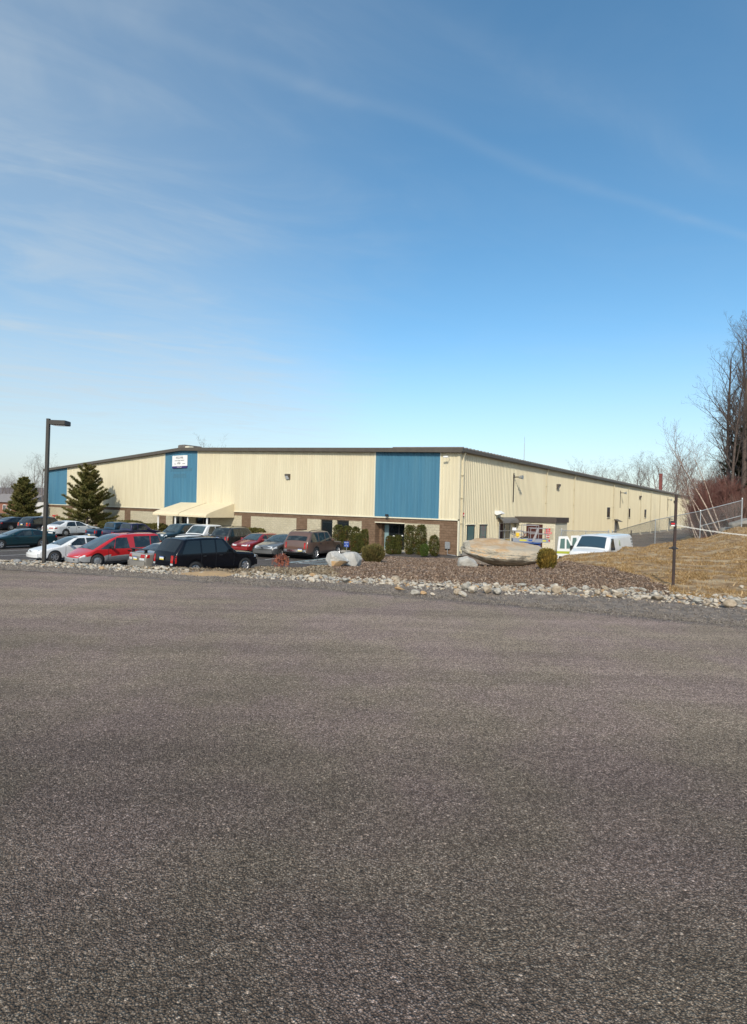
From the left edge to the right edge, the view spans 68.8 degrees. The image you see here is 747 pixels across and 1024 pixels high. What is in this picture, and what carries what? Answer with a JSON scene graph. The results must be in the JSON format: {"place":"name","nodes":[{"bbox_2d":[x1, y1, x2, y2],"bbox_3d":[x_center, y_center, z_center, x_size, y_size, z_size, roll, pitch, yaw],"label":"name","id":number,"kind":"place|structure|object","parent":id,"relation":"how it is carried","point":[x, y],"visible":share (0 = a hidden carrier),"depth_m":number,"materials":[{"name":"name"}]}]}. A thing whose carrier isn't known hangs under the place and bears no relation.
{"place":"outdoors","nodes":[
{"label":"outdoors","id":0,"kind":"place"},
{"bbox_2d":[0,494,43,512],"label":"brick building","id":1,"kind":"structure","parent":0,"point":[4,499],"depth_m":128.90,"materials":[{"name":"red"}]},
{"bbox_2d":[0,559,338,576],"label":"dirt bank","id":2,"kind":"structure","parent":0,"point":[245,570],"depth_m":13.96,"materials":[{"name":"soil"}]},
{"bbox_2d":[21,455,44,498],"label":"tree","id":3,"kind":"object","parent":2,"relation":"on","point":[36,475],"visible":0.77,"depth_m":118.80,"materials":[{"name":"grey plant"}]},
{"bbox_2d":[9,453,56,499],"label":"tree","id":4,"kind":"object","parent":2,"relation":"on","point":[41,475],"visible":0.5,"depth_m":125.21,"materials":[{"name":"grey plant"}]},
{"bbox_2d":[36,500,43,515],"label":"white building","id":5,"kind":"structure","parent":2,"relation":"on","point":[40,503],"depth_m":110.97,"materials":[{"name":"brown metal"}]},
{"bbox_2d":[42,418,70,563],"bbox_3d":[-8.113,-0.471,13.898,0.536,3.796,0.280,2,1,0],"label":"street lamp","id":6,"kind":"object","parent":2,"relation":"on","point":[49,422],"visible":0.96,"depth_m":13.87,"materials":[{"name":"brown metal"}]},
{"bbox_2d":[97,520,123,527],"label":"hedge","id":7,"kind":"object","parent":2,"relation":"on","point":[101,524],"visible":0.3,"depth_m":64.88,"materials":[{"name":"green plant"}]},
{"bbox_2d":[146,523,167,531],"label":"hedge","id":8,"kind":"object","parent":2,"relation":"on","point":[162,527],"visible":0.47,"depth_m":59.32,"materials":[{"name":"green plant"}]},
{"bbox_2d":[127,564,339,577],"bbox_3d":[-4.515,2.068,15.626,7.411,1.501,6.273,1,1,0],"label":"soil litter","id":9,"kind":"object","parent":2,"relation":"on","point":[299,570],"visible":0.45,"depth_m":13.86,"materials":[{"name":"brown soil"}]},
{"bbox_2d":[245,527,265,532],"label":"hedge","id":10,"kind":"object","parent":2,"relation":"on","point":[256,530],"visible":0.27,"depth_m":52.50,"materials":[{"name":"green plant"}]},
{"bbox_2d":[272,553,289,566],"bbox_3d":[-2.752,1.475,16.302,0.516,0.504,0.512,2,1,28],"label":"weeping maple","id":11,"kind":"object","parent":2,"relation":"on","point":[279,559],"visible":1,"depth_m":16.26,"materials":[{"name":"brown plant"}]},
{"bbox_2d":[0,559,746,608],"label":"stones","id":12,"kind":"object","parent":2,"relation":"on","point":[337,580],"visible":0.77,"depth_m":11.94,"materials":[{"name":"grey stone"}]},
{"bbox_2d":[0,513,460,567],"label":"parking lot","id":13,"kind":"structure","parent":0,"point":[17,552],"depth_m":34.43,"materials":[{"name":"grey asphalt"}]},
{"bbox_2d":[0,517,21,529],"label":"sedan car","id":14,"kind":"object","parent":13,"relation":"on","point":[8,523],"visible":0.46,"depth_m":58.60,"materials":[{"name":"blue paint"}]},
{"bbox_2d":[0,476,42,517],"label":"pine tree","id":15,"kind":"object","parent":13,"relation":"on","point":[23,502],"visible":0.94,"depth_m":79.30,"materials":[{"name":"green plant"}]},
{"bbox_2d":[0,528,56,548],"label":"coupe","id":16,"kind":"object","parent":13,"relation":"on","point":[24,537],"visible":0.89,"depth_m":38.19,"materials":[{"name":"teal paint"}]},
{"bbox_2d":[16,516,57,529],"bbox_3d":[-33.499,1.321,55.827,2.360,1.755,5.120,2,1,25],"label":"minivan","id":17,"kind":"object","parent":13,"relation":"on","point":[34,522],"visible":0.43,"depth_m":53.92,"materials":[{"name":"black paint"}]},
{"bbox_2d":[26,535,97,561],"bbox_3d":[-17.311,2.094,31.568,2.151,1.475,4.720,2,1,37],"label":"sedan car","id":18,"kind":"object","parent":13,"relation":"on","point":[59,550],"visible":0.49,"depth_m":30.35,"materials":[{"name":"white paint"}]},
{"bbox_2d":[41,520,97,535],"bbox_3d":[-29.253,1.569,52.995,2.350,1.525,5.320,2,1,24],"label":"sedan car","id":19,"kind":"object","parent":13,"relation":"on","point":[64,528],"visible":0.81,"depth_m":51.70,"materials":[{"name":"white paint"}]},
{"bbox_2d":[55,463,119,525],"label":"pine tree","id":20,"kind":"object","parent":13,"relation":"on","point":[84,494],"visible":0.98,"depth_m":66.79,"materials":[{"name":"green plant"}]},
{"bbox_2d":[85,522,125,536],"bbox_3d":[-22.734,1.692,48.187,2.130,1.695,4.885,2,1,34],"label":"pickup truck","id":21,"kind":"object","parent":13,"relation":"on","point":[97,532],"visible":0.34,"depth_m":47.15,"materials":[{"name":"teal paint"}]},
{"bbox_2d":[65,531,160,564],"bbox_3d":[-14.213,2.007,30.106,2.292,1.830,5.000,2,1,37],"label":"minivan","id":22,"kind":"object","parent":13,"relation":"on","point":[111,547],"visible":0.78,"depth_m":29.21,"materials":[{"name":"red paint"}]},
{"bbox_2d":[101,523,160,535],"bbox_3d":[-20.600,1.759,46.700,2.160,1.695,4.885,2,1,34],"label":"pickup truck","id":23,"kind":"object","parent":13,"relation":"on","point":[142,527],"visible":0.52,"depth_m":46.11,"materials":[{"name":"paint"}]},
{"bbox_2d":[128,542,160,566],"bbox_3d":[-10.324,2.297,28.545,2.151,1.475,4.620,2,1,37],"label":"sedan car","id":24,"kind":"object","parent":13,"relation":"on","point":[141,557],"visible":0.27,"depth_m":26.68,"materials":[{"name":"silver metal"}]},
{"bbox_2d":[154,523,197,541],"bbox_3d":[-16.101,1.846,45.192,2.261,1.775,4.920,2,1,27],"label":"suv","id":25,"kind":"object","parent":13,"relation":"on","point":[174,530],"visible":0.44,"depth_m":44.38,"materials":[{"name":"green paint"}]},
{"bbox_2d":[175,524,221,536],"bbox_3d":[-13.323,1.899,43.729,2.361,1.835,5.435,2,1,27],"label":"pickup truck","id":26,"kind":"object","parent":13,"relation":"on","point":[203,529],"visible":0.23,"depth_m":42.68,"materials":[{"name":"white paint"}]},
{"bbox_2d":[151,534,256,568],"bbox_3d":[-8.154,2.108,26.846,2.332,1.993,5.140,2,1,36],"label":"suv","id":27,"kind":"object","parent":13,"relation":"on","point":[211,552],"visible":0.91,"depth_m":25.55,"materials":[{"name":"black paint"}]},
{"bbox_2d":[211,526,251,545],"bbox_3d":[-10.433,1.976,41.913,2.211,1.860,4.620,2,1,25],"label":"suv","id":28,"kind":"object","parent":13,"relation":"on","point":[230,535],"visible":0.43,"depth_m":40.29,"materials":[{"name":"grey paint"}]},
{"bbox_2d":[231,533,275,553],"bbox_3d":[-8.406,2.251,39.629,2.082,1.455,4.420,2,1,25],"label":"sedan","id":29,"kind":"object","parent":13,"relation":"on","point":[249,542],"visible":0.69,"depth_m":38.41,"materials":[{"name":"red paint"}]},
{"bbox_2d":[253,533,288,557],"bbox_3d":[-6.233,2.274,37.612,2.182,1.555,4.900,2,1,25],"label":"sedan car","id":30,"kind":"object","parent":13,"relation":"on","point":[272,546],"visible":0.52,"depth_m":35.90,"materials":[{"name":"grey paint"}]},
{"bbox_2d":[284,529,342,558],"bbox_3d":[-3.996,2.132,37.159,2.361,1.960,5.150,2,1,25],"label":"suv","id":31,"kind":"object","parent":13,"relation":"on","point":[307,544],"visible":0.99,"depth_m":35.41,"materials":[{"name":"beige paint"}]},
{"bbox_2d":[0,487,691,507],"bbox_3d":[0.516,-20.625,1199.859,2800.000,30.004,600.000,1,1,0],"label":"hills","id":32,"kind":"structure","parent":0,"point":[12,489],"depth_m":1024.06,"materials":[{"name":"plant"}]},
{"bbox_2d":[0,570,746,1023],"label":"road","id":33,"kind":"structure","parent":0,"point":[220,802],"depth_m":2.97,"materials":[{"name":"grey asphalt"}]},
{"bbox_2d":[0,561,746,632],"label":"gravel shoulder","id":34,"kind":"object","parent":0,"point":[558,600],"visible":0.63,"depth_m":10.34,"materials":[{"name":"grey gravel"}]},
{"bbox_2d":[180,571,236,576],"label":"sandy washout","id":35,"kind":"structure","parent":34,"relation":"on","point":[216,573],"depth_m":12.69,"materials":[{"name":"beige sand"}]},
{"bbox_2d":[468,585,477,592],"bbox_3d":[1.980,1.544,10.917,0.183,0.168,0.192,-1,-17,37],"label":"stone","id":36,"kind":"object","parent":34,"relation":"on","point":[472,588],"visible":1,"depth_m":10.86,"materials":[{"name":"stone"}]},
{"bbox_2d":[551,586,561,593],"bbox_3d":[3.671,1.557,10.898,0.202,0.178,0.210,-15,-1,-23],"label":"stone","id":37,"kind":"object","parent":34,"relation":"on","point":[556,589],"visible":0.96,"depth_m":10.84,"materials":[{"name":"stone"}]},
{"bbox_2d":[723,599,736,607],"bbox_3d":[6.466,1.656,9.902,0.220,0.158,0.168,2,1,25],"label":"stone","id":38,"kind":"object","parent":34,"relation":"on","point":[730,603],"visible":0.99,"depth_m":9.85,"materials":[{"name":"stone"}]},
{"bbox_2d":[0,0,746,494],"label":"sky","id":39,"kind":"structure","parent":0,"point":[491,226],"materials":[{"name":"blue"}]},
{"bbox_2d":[325,556,669,595],"bbox_3d":[-1.851,2.212,36.054,24.241,2.066,50.092,1,1,0],"label":"mulch bed","id":40,"kind":"object","parent":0,"point":[560,572],"visible":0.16,"depth_m":14.89,"materials":[{"name":"brown wood"}]},
{"bbox_2d":[326,551,348,566],"bbox_3d":[-1.121,1.522,16.942,0.763,0.624,0.710,1,1,0],"label":"boulder","id":41,"kind":"object","parent":40,"relation":"on","point":[336,558],"visible":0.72,"depth_m":16.69,"materials":[{"name":"grey stone"}]},
{"bbox_2d":[332,524,343,545],"bbox_3d":[-2.823,2.045,43.518,0.918,2.154,1.033,2,1,21],"label":"trimmed shrub","id":42,"kind":"object","parent":40,"relation":"on","point":[336,536],"visible":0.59,"depth_m":43.31,"materials":[{"name":"green plant"}]},
{"bbox_2d":[341,525,352,549],"bbox_3d":[-2.012,2.090,43.235,0.976,2.112,0.892,1,1,-41],"label":"trimmed shrub","id":43,"kind":"object","parent":40,"relation":"on","point":[348,529],"visible":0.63,"depth_m":43.03,"materials":[{"name":"green plant"}]},
{"bbox_2d":[342,552,361,565],"bbox_3d":[-0.689,1.564,17.621,0.683,0.572,0.900,2,1,43],"label":"boulder","id":44,"kind":"object","parent":40,"relation":"on","point":[354,558],"visible":0.64,"depth_m":17.37,"materials":[{"name":"grey stone"}]},
{"bbox_2d":[352,526,360,549],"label":"trimmed shrub","id":45,"kind":"object","parent":40,"relation":"on","point":[356,529],"visible":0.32,"depth_m":42.88,"materials":[{"name":"green plant"}]},
{"bbox_2d":[350,533,363,552],"bbox_3d":[-1.218,2.360,40.623,1.010,1.659,0.951,1,1,-31],"label":"trimmed shrub","id":46,"kind":"object","parent":40,"relation":"on","point":[358,543],"visible":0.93,"depth_m":40.43,"materials":[{"name":"green plant"}]},
{"bbox_2d":[360,528,368,545],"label":"trimmed shrub","id":47,"kind":"object","parent":40,"relation":"on","point":[364,531],"visible":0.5,"depth_m":41.84,"materials":[{"name":"green plant"}]},
{"bbox_2d":[361,543,385,561],"bbox_3d":[0.000,1.555,20.537,0.997,0.826,0.967,1,1,0],"label":"shrub","id":48,"kind":"object","parent":40,"relation":"on","point":[374,552],"visible":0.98,"depth_m":20.25,"materials":[{"name":"green plant"}]},
{"bbox_2d":[385,535,395,553],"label":"trimmed shrub","id":49,"kind":"object","parent":40,"relation":"on","point":[390,542],"visible":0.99,"depth_m":40.45,"materials":[{"name":"green plant"}]},
{"bbox_2d":[394,535,402,553],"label":"trimmed shrub","id":50,"kind":"object","parent":40,"relation":"on","point":[397,545],"visible":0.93,"depth_m":40.74,"materials":[{"name":"green plant"}]},
{"bbox_2d":[403,524,415,554],"bbox_3d":[2.735,2.103,41.025,0.907,2.364,0.950,1,1,-37],"label":"trimmed shrub","id":51,"kind":"object","parent":40,"relation":"on","point":[410,530],"visible":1,"depth_m":40.83,"materials":[{"name":"green plant"}]},
{"bbox_2d":[414,524,426,554],"bbox_3d":[3.561,2.103,40.811,0.890,2.409,0.963,1,1,-30],"label":"trimmed shrub","id":52,"kind":"object","parent":40,"relation":"on","point":[421,539],"visible":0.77,"depth_m":40.66,"materials":[{"name":"green plant"}]},
{"bbox_2d":[420,543,428,556],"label":"trimmed shrub","id":53,"kind":"object","parent":40,"relation":"on","point":[425,550],"visible":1,"depth_m":38.48,"materials":[{"name":"green plant"}]},
{"bbox_2d":[428,534,439,556],"bbox_3d":[4.398,2.440,39.616,0.903,1.700,0.928,2,1,21],"label":"trimmed shrub","id":54,"kind":"object","parent":40,"relation":"on","point":[433,543],"visible":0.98,"depth_m":39.48,"materials":[{"name":"green plant"}]},
{"bbox_2d":[457,556,477,566],"bbox_3d":[3.399,1.908,19.804,0.729,0.622,0.528,1,1,0],"label":"boulder","id":55,"kind":"object","parent":40,"relation":"on","point":[466,561],"visible":0.59,"depth_m":19.59,"materials":[{"name":"grey stone"}]},
{"bbox_2d":[461,538,541,566],"bbox_3d":[4.953,1.587,20.761,3.268,0.969,1.946,3,10,6],"label":"flat boulder","id":56,"kind":"object","parent":40,"relation":"on","point":[496,552],"visible":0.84,"depth_m":20.15,"materials":[{"name":"beige stone"}]},
{"bbox_2d":[536,548,557,568],"bbox_3d":[5.413,1.468,17.020,0.684,0.764,0.683,1,1,0],"label":"shrub","id":57,"kind":"object","parent":40,"relation":"on","point":[546,557],"visible":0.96,"depth_m":16.82,"materials":[{"name":"green plant"}]},
{"bbox_2d":[455,529,691,564],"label":"driveway","id":58,"kind":"structure","parent":0,"point":[637,541],"depth_m":76.36,"materials":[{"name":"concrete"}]},
{"bbox_2d":[511,525,548,545],"bbox_3d":[10.925,2.124,38.193,2.380,2.441,1.195,2,1,8],"label":"scissor lift","id":59,"kind":"object","parent":58,"relation":"on","point":[534,540],"visible":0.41,"depth_m":37.71,"materials":[{"name":"metal"}]},
{"bbox_2d":[515,516,568,551],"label":"propane shed","id":60,"kind":"structure","parent":58,"relation":"on","point":[554,525],"depth_m":47.53,"materials":[{"name":"white paint"}]},
{"bbox_2d":[526,524,542,546],"bbox_3d":[14.139,2.378,47.924,1.475,2.620,0.128,2,1,37],"label":"door","id":61,"kind":"structure","parent":60,"relation":"in","point":[540,526],"depth_m":47.91,"materials":[{"name":"white paint"}]},
{"bbox_2d":[557,533,632,558],"bbox_3d":[12.437,2.243,30.420,2.905,2.100,5.339,2,1,41],"label":"service van","id":62,"kind":"object","parent":58,"relation":"on","point":[598,542],"visible":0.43,"depth_m":29.36,"materials":[{"name":"white paint"}]},
{"bbox_2d":[557,527,746,598],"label":"grass hill","id":63,"kind":"structure","parent":0,"point":[714,580],"depth_m":17.37,"materials":[{"name":"brown plant"}]},
{"bbox_2d":[561,528,608,540],"bbox_3d":[17.327,2.601,44.767,4.126,2.425,0.179,1,1,-6],"label":"chain link fence","id":64,"kind":"object","parent":63,"relation":"on","point":[580,532],"visible":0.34,"depth_m":44.70,"materials":[{"name":"metal"}]},
{"bbox_2d":[575,459,607,476],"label":"tree","id":65,"kind":"object","parent":63,"relation":"on","point":[591,468],"visible":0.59,"depth_m":170.22,"materials":[{"name":"grey plant"}]},
{"bbox_2d":[607,458,647,484],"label":"tree","id":66,"kind":"object","parent":63,"relation":"on","point":[631,473],"visible":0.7,"depth_m":169.25,"materials":[{"name":"grey plant"}]},
{"bbox_2d":[626,449,665,487],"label":"tree","id":67,"kind":"object","parent":63,"relation":"on","point":[642,472],"visible":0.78,"depth_m":162.28,"materials":[{"name":"grey plant"}]},
{"bbox_2d":[630,456,675,488],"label":"tree","id":68,"kind":"object","parent":63,"relation":"on","point":[647,471],"visible":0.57,"depth_m":179.63,"materials":[{"name":"grey plant"}]},
{"bbox_2d":[641,458,683,493],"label":"tree","id":69,"kind":"object","parent":63,"relation":"on","point":[658,477],"visible":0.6,"depth_m":190.67,"materials":[{"name":"grey plant"}]},
{"bbox_2d":[647,455,689,491],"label":"tree","id":70,"kind":"object","parent":63,"relation":"on","point":[656,465],"visible":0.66,"depth_m":160.41,"materials":[{"name":"grey plant"}]},
{"bbox_2d":[669,495,677,584],"bbox_3d":[6.924,0.667,12.597,0.225,2.141,0.096,2,1,0],"label":"chain post","id":71,"kind":"object","parent":63,"relation":"on","point":[674,524],"visible":0.94,"depth_m":12.58,"materials":[{"name":"brown"}]},
{"bbox_2d":[677,525,743,535],"bbox_3d":[8.280,0.442,11.978,2.896,0.221,0.032,2,1,24],"label":"plastic chain","id":72,"kind":"object","parent":71,"relation":"hanging from","point":[713,531],"visible":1,"depth_m":12.27,"materials":[{"name":"white"}]},
{"bbox_2d":[643,442,704,493],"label":"tree","id":73,"kind":"object","parent":63,"relation":"on","point":[684,467],"visible":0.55,"depth_m":147.91,"materials":[{"name":"brown plant"}]},
{"bbox_2d":[654,458,698,537],"bbox_3d":[23.444,-0.949,42.130,2.750,6.382,3.150,1,1,-13],"label":"birch tree","id":74,"kind":"object","parent":63,"relation":"on","point":[678,488],"visible":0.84,"depth_m":41.57,"materials":[{"name":"beige plant"}]},
{"bbox_2d":[612,498,742,546],"bbox_3d":[20.635,1.385,39.819,3.145,4.914,10.174,1,1,-27],"label":"chain link fence","id":75,"kind":"object","parent":63,"relation":"on","point":[655,535],"visible":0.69,"depth_m":36.70,"materials":[{"name":"metal"}]},
{"bbox_2d":[659,466,699,536],"bbox_3d":[23.197,-0.689,41.308,2.767,5.862,1.776,1,1,-14],"label":"birch tree","id":76,"kind":"object","parent":63,"relation":"on","point":[684,498],"visible":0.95,"depth_m":41.09,"materials":[{"name":"beige plant"}]},
{"bbox_2d":[656,454,705,494],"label":"tree","id":77,"kind":"object","parent":63,"relation":"on","point":[683,474],"visible":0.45,"depth_m":156.99,"materials":[{"name":"brown plant"}]},
{"bbox_2d":[657,441,711,535],"bbox_3d":[23.685,-1.684,41.643,4.264,7.864,2.731,2,1,33],"label":"birch tree","id":78,"kind":"object","parent":63,"relation":"on","point":[682,476],"visible":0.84,"depth_m":41.67,"materials":[{"name":"beige plant"}]},
{"bbox_2d":[656,418,718,531],"bbox_3d":[23.922,-2.533,41.169,5.194,9.606,3.939,1,1,0],"label":"birch tree","id":79,"kind":"object","parent":63,"relation":"on","point":[675,455],"visible":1,"depth_m":41.27,"materials":[{"name":"beige plant"}]},
{"bbox_2d":[679,499,697,535],"bbox_3d":[37.039,1.196,62.159,4.952,6.010,3.922,2,1,39],"label":"brush","id":80,"kind":"object","parent":63,"relation":"on","point":[682,505],"visible":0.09,"depth_m":62.84,"materials":[{"name":"plant"}]},
{"bbox_2d":[668,444,713,536],"bbox_3d":[23.802,-1.460,40.858,3.184,7.442,2.468,2,1,13],"label":"birch tree","id":81,"kind":"object","parent":63,"relation":"on","point":[689,480],"visible":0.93,"depth_m":41.15,"materials":[{"name":"beige plant"}]},
{"bbox_2d":[686,491,719,536],"bbox_3d":[30.672,0.876,49.933,3.922,6.010,4.952,2,1,36],"label":"brush","id":82,"kind":"object","parent":63,"relation":"on","point":[697,510],"visible":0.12,"depth_m":49.58,"materials":[{"name":"brown plant"}]},
{"bbox_2d":[677,479,728,535],"bbox_3d":[32.412,0.187,52.164,5.853,7.102,4.635,1,1,-23],"label":"brush","id":83,"kind":"object","parent":63,"relation":"on","point":[703,498],"visible":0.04,"depth_m":52.19,"materials":[{"name":"plant"}]},
{"bbox_2d":[683,437,725,528],"bbox_3d":[25.447,-1.894,41.730,2.436,8.359,3.301,1,1,-23],"label":"birch tree","id":84,"kind":"object","parent":63,"relation":"on","point":[704,470],"visible":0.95,"depth_m":41.75,"materials":[{"name":"beige plant"}]},
{"bbox_2d":[682,478,737,537],"bbox_3d":[29.752,0.242,48.149,4.456,6.829,5.628,1,1,-38],"label":"brush","id":85,"kind":"object","parent":63,"relation":"on","point":[703,484],"visible":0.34,"depth_m":48.02,"materials":[{"name":"plant"}]},
{"bbox_2d":[681,312,746,437],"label":"bare tree","id":86,"kind":"object","parent":63,"relation":"on","point":[719,396],"visible":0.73,"depth_m":52.17,"materials":[{"name":"brown plant"}]},
{"bbox_2d":[690,473,744,534],"bbox_3d":[29.698,-0.117,46.931,4.278,6.556,5.403,1,1,-7],"label":"brush","id":87,"kind":"object","parent":63,"relation":"on","point":[716,497],"visible":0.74,"depth_m":46.59,"materials":[{"name":"brown plant"}]},
{"bbox_2d":[692,339,746,485],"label":"bare tree","id":88,"kind":"object","parent":63,"relation":"on","point":[731,417],"visible":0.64,"depth_m":54.94,"materials":[{"name":"brown plant"}]},
{"bbox_2d":[703,392,739,475],"bbox_3d":[42.384,-6.411,63.400,5.558,15.752,6.862,1,1,2],"label":"bare tree","id":89,"kind":"object","parent":63,"relation":"on","point":[721,433],"visible":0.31,"depth_m":64.86,"materials":[{"name":"brown plant"}]},
{"bbox_2d":[699,418,746,512],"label":"bare tree","id":90,"kind":"object","parent":63,"relation":"on","point":[737,463],"visible":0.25,"depth_m":48.60,"materials":[{"name":"brown plant"}]},
{"bbox_2d":[700,369,746,493],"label":"bare tree","id":91,"kind":"object","parent":63,"relation":"on","point":[737,467],"visible":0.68,"depth_m":50.05,"materials":[{"name":"brown plant"}]},
{"bbox_2d":[703,395,746,526],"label":"bare tree","id":92,"kind":"object","parent":63,"relation":"on","point":[733,462],"visible":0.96,"depth_m":46.56,"materials":[{"name":"brown plant"}]},
{"bbox_2d":[703,310,746,495],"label":"bare tree","id":93,"kind":"object","parent":63,"relation":"on","point":[744,460],"visible":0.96,"depth_m":46.98,"materials":[{"name":"brown plant"}]},
{"bbox_2d":[710,324,746,427],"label":"bare tree","id":94,"kind":"object","parent":63,"relation":"on","point":[723,389],"visible":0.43,"depth_m":70.37,"materials":[{"name":"brown plant"}]},
{"bbox_2d":[712,323,746,425],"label":"bare tree","id":95,"kind":"object","parent":63,"relation":"on","point":[736,381],"visible":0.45,"depth_m":58.80,"materials":[{"name":"brown plant"}]},
{"bbox_2d":[715,487,746,526],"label":"undergrowth","id":96,"kind":"object","parent":63,"relation":"on","point":[744,515],"visible":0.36,"depth_m":44.44,"materials":[{"name":"plant"}]},
{"bbox_2d":[721,445,746,486],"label":"conifer","id":97,"kind":"object","parent":63,"relation":"on","point":[723,470],"visible":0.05,"depth_m":55.71,"materials":[{"name":"plant"}]},
{"bbox_2d":[722,484,746,512],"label":"brush","id":98,"kind":"object","parent":63,"relation":"on","point":[737,494],"visible":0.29,"depth_m":46.18,"materials":[{"name":"plant"}]},
{"bbox_2d":[728,321,746,412],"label":"bare tree","id":99,"kind":"object","parent":63,"relation":"on","point":[740,369],"visible":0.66,"depth_m":51.15,"materials":[{"name":"brown plant"}]},
{"bbox_2d":[729,518,746,527],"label":"boulder","id":100,"kind":"object","parent":63,"relation":"on","point":[744,522],"visible":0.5,"depth_m":38.09,"materials":[{"name":"stone"}]},
{"label":"ground","id":101,"kind":"structure","parent":0,"visible":0},
{"bbox_2d":[43,439,689,555],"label":"warehouse","id":102,"kind":"structure","parent":101,"relation":"on","point":[453,499],"depth_m":52.25,"materials":[{"name":"beige metal"}]},
{"bbox_2d":[196,517,209,523],"bbox_3d":[-18.570,1.386,59.628,2.592,2.348,0.140,2,1,37],"label":"glass door","id":103,"kind":"structure","parent":102,"relation":"in","point":[199,520],"depth_m":59.85,"materials":[{"name":"black glass"}]},
{"bbox_2d":[321,519,332,536],"bbox_3d":[-4.120,1.850,48.713,1.402,2.348,0.140,2,1,37],"label":"window","id":104,"kind":"structure","parent":102,"relation":"in","point":[326,525],"depth_m":48.70,"materials":[{"name":"black glass"}]},
{"bbox_2d":[337,520,348,538],"bbox_3d":[-2.616,1.899,47.578,1.392,2.348,0.140,2,1,37],"label":"window","id":105,"kind":"structure","parent":102,"relation":"in","point":[342,522],"depth_m":47.57,"materials":[{"name":"black glass"}]},
{"bbox_2d":[466,524,475,539],"bbox_3d":[7.497,1.671,42.133,0.130,1.470,1.490,2,1,37],"label":"window","id":106,"kind":"structure","parent":102,"relation":"in","point":[470,527],"depth_m":42.14,"materials":[{"name":"teal glass"}]},
{"bbox_2d":[478,524,486,537],"bbox_3d":[8.818,1.688,43.878,0.130,1.470,1.470,2,1,37],"label":"window","id":107,"kind":"structure","parent":102,"relation":"in","point":[483,527],"depth_m":43.86,"materials":[{"name":"grey glass"}]},
{"bbox_2d":[499,522,510,540],"bbox_3d":[11.360,2.215,47.292,0.100,2.620,2.330,2,1,37],"label":"storefront door","id":108,"kind":"structure","parent":102,"relation":"in","point":[504,529],"depth_m":47.35,"materials":[{"name":"glass"}]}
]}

